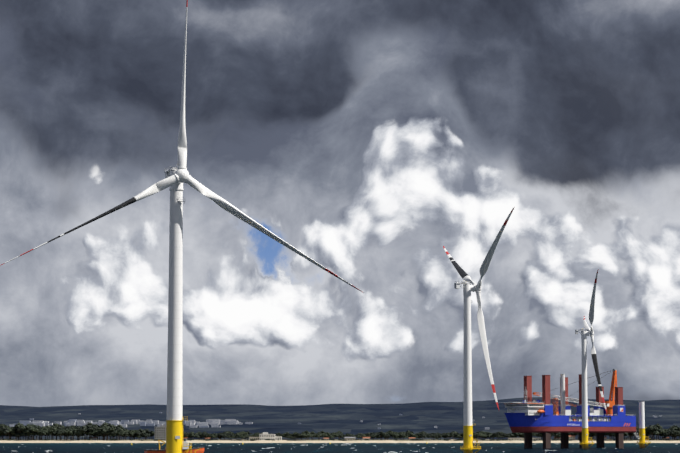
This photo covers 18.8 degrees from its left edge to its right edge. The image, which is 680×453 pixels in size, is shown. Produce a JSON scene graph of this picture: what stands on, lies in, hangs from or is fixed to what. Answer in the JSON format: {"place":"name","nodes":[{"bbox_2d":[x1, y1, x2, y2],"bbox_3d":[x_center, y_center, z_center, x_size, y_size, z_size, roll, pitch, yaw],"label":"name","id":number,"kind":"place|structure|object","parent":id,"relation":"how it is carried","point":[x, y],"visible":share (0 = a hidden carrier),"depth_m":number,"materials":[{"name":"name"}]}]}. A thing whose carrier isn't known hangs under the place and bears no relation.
{"place":"outdoors","nodes":[
{"label":"outdoors","id":0,"kind":"place"},
{"bbox_2d":[166,190,200,452],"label":"turbine tower","id":1,"kind":"structure","parent":0,"point":[174,433],"depth_m":687.55,"materials":[{"name":"white metal"}]},
{"bbox_2d":[0,0,363,292],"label":"turbine","id":2,"kind":"object","parent":1,"relation":"on","point":[176,178],"visible":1,"depth_m":690.30,"materials":[{"name":"metal"}]},
{"bbox_2d":[0,397,679,439],"bbox_3d":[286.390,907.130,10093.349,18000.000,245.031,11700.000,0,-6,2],"label":"shore hills","id":3,"kind":"structure","parent":0,"point":[426,417],"depth_m":8805.75,"materials":[{"name":"green plant"}]},
{"bbox_2d":[9,412,661,428],"bbox_3d":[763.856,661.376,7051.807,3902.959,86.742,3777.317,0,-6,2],"label":"town buildings","id":4,"kind":"structure","parent":3,"relation":"on","point":[190,423],"depth_m":6452.56,"materials":[{"name":"grey"}]},
{"bbox_2d":[0,443,679,452],"bbox_3d":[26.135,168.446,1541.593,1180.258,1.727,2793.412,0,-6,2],"label":"sea water","id":5,"kind":"structure","parent":0,"point":[300,448],"depth_m":1874.52,"materials":[{"name":"liquid"}]},
{"bbox_2d":[144,438,204,452],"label":"tug boat","id":6,"kind":"object","parent":5,"relation":"on","point":[186,443],"visible":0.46,"depth_m":1379.85,"materials":[{"name":"metal"}]},
{"bbox_2d":[500,369,640,448],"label":"jack up vessel","id":7,"kind":"object","parent":5,"relation":"in","point":[527,417],"visible":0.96,"depth_m":1867.52,"materials":[{"name":"metal"}]},
{"bbox_2d":[575,270,607,414],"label":"turbine","id":8,"kind":"object","parent":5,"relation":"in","point":[586,332],"visible":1,"depth_m":1773.54,"materials":[{"name":"metal"}]},
{"bbox_2d":[637,402,650,447],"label":"turbine tower stub","id":9,"kind":"object","parent":5,"relation":"in","point":[641,443],"visible":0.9,"depth_m":1910.33,"materials":[{"name":"metal"}]},
{"bbox_2d":[0,439,679,442],"bbox_3d":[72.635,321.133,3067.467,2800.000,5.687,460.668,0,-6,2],"label":"spit ground","id":10,"kind":"structure","parent":0,"point":[305,441],"depth_m":2898.50,"materials":[{"name":"beige sand"}]},
{"bbox_2d":[0,427,15,433],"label":"pine tree","id":11,"kind":"object","parent":10,"relation":"on","point":[4,431],"visible":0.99,"depth_m":2936.35,"materials":[{"name":"green plant"}]},
{"bbox_2d":[11,423,25,440],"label":"pine tree","id":12,"kind":"object","parent":10,"relation":"on","point":[19,426],"visible":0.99,"depth_m":2941.49,"materials":[{"name":"green plant"}]},
{"bbox_2d":[19,424,33,437],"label":"pine tree","id":13,"kind":"object","parent":10,"relation":"on","point":[28,426],"visible":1,"depth_m":2941.39,"materials":[{"name":"green plant"}]},
{"bbox_2d":[23,428,29,439],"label":"pine tree","id":14,"kind":"object","parent":10,"relation":"on","point":[27,430],"visible":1,"depth_m":2939.33,"materials":[{"name":"green plant"}]},
{"bbox_2d":[30,428,40,431],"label":"pine tree","id":15,"kind":"object","parent":10,"relation":"on","point":[34,430],"visible":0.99,"depth_m":2934.58,"materials":[{"name":"green plant"}]},
{"bbox_2d":[34,429,45,439],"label":"pine tree","id":16,"kind":"object","parent":10,"relation":"on","point":[43,433],"visible":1,"depth_m":2937.67,"materials":[{"name":"green plant"}]},
{"bbox_2d":[41,425,56,438],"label":"pine tree","id":17,"kind":"object","parent":10,"relation":"on","point":[45,427],"visible":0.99,"depth_m":2949.26,"materials":[{"name":"green plant"}]},
{"bbox_2d":[46,427,56,439],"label":"pine tree","id":18,"kind":"object","parent":10,"relation":"on","point":[52,430],"visible":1,"depth_m":2944.26,"materials":[{"name":"green plant"}]},
{"bbox_2d":[52,429,65,436],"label":"pine tree","id":19,"kind":"object","parent":10,"relation":"on","point":[59,431],"visible":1,"depth_m":2939.78,"materials":[{"name":"green plant"}]},
{"bbox_2d":[57,430,71,440],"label":"pine tree","id":20,"kind":"object","parent":10,"relation":"on","point":[69,432],"visible":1,"depth_m":2941.24,"materials":[{"name":"green plant"}]},
{"bbox_2d":[73,430,84,433],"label":"pine tree","id":21,"kind":"object","parent":10,"relation":"on","point":[79,432],"visible":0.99,"depth_m":2938.72,"materials":[{"name":"green plant"}]},
{"bbox_2d":[77,425,93,439],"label":"pine tree","id":22,"kind":"object","parent":10,"relation":"on","point":[85,428],"visible":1,"depth_m":2940.41,"materials":[{"name":"green plant"}]},
{"bbox_2d":[85,431,94,436],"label":"pine tree","id":23,"kind":"object","parent":10,"relation":"on","point":[89,432],"visible":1,"depth_m":2941.81,"materials":[{"name":"green plant"}]},
{"bbox_2d":[82,424,99,438],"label":"pine tree","id":24,"kind":"object","parent":10,"relation":"on","point":[94,428],"visible":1,"depth_m":2949.18,"materials":[{"name":"green plant"}]},
{"bbox_2d":[99,431,110,439],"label":"pine tree","id":25,"kind":"object","parent":10,"relation":"on","point":[108,432],"visible":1,"depth_m":2937.71,"materials":[{"name":"green plant"}]},
{"bbox_2d":[99,422,114,439],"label":"pine tree","id":26,"kind":"object","parent":10,"relation":"on","point":[106,424],"visible":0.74,"depth_m":2969.42,"materials":[{"name":"green plant"}]},
{"bbox_2d":[100,426,115,432],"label":"pine tree","id":27,"kind":"object","parent":10,"relation":"on","point":[106,429],"visible":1,"depth_m":2935.97,"materials":[{"name":"green plant"}]},
{"bbox_2d":[117,431,124,439],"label":"pine tree","id":28,"kind":"object","parent":10,"relation":"on","point":[121,433],"visible":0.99,"depth_m":2939.02,"materials":[{"name":"green plant"}]},
{"bbox_2d":[124,431,135,438],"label":"pine tree","id":29,"kind":"object","parent":10,"relation":"on","point":[127,433],"visible":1,"depth_m":2939.13,"materials":[{"name":"green plant"}]},
{"bbox_2d":[90,425,669,440],"bbox_3d":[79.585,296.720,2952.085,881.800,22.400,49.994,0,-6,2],"label":"beachfront buildings","id":30,"kind":"structure","parent":10,"relation":"on","point":[160,432],"depth_m":2940.97,"materials":[{"name":"concrete"}]},
{"bbox_2d":[645,425,662,439],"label":"pine tree","id":31,"kind":"object","parent":10,"relation":"on","point":[651,427],"visible":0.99,"depth_m":2917.88,"materials":[{"name":"green plant"}]},
{"bbox_2d":[651,429,666,436],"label":"pine tree","id":32,"kind":"object","parent":10,"relation":"on","point":[658,433],"visible":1,"depth_m":2917.44,"materials":[{"name":"green plant"}]},
{"bbox_2d":[664,431,674,435],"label":"pine tree","id":33,"kind":"object","parent":10,"relation":"on","point":[668,433],"visible":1,"depth_m":2923.06,"materials":[{"name":"green plant"}]},
{"bbox_2d":[665,425,679,439],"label":"pine tree","id":34,"kind":"object","parent":10,"relation":"on","point":[675,427],"visible":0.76,"depth_m":2963.69,"materials":[{"name":"green plant"}]},
{"bbox_2d":[0,0,679,406],"label":"sky","id":35,"kind":"structure","parent":0,"point":[372,138],"materials":[{"name":"grey"}]},
{"bbox_2d":[460,295,480,452],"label":"turbine tower","id":36,"kind":"structure","parent":0,"point":[467,446],"depth_m":1216.53,"materials":[{"name":"white metal"}]},
{"bbox_2d":[443,208,513,409],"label":"turbine","id":37,"kind":"object","parent":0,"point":[468,288],"visible":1,"depth_m":1221.06,"materials":[{"name":"metal"}]},
{"bbox_2d":[579,338,593,448],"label":"turbine tower","id":38,"kind":"structure","parent":0,"point":[585,434],"depth_m":1776.85,"materials":[{"name":"white metal"}]}
]}

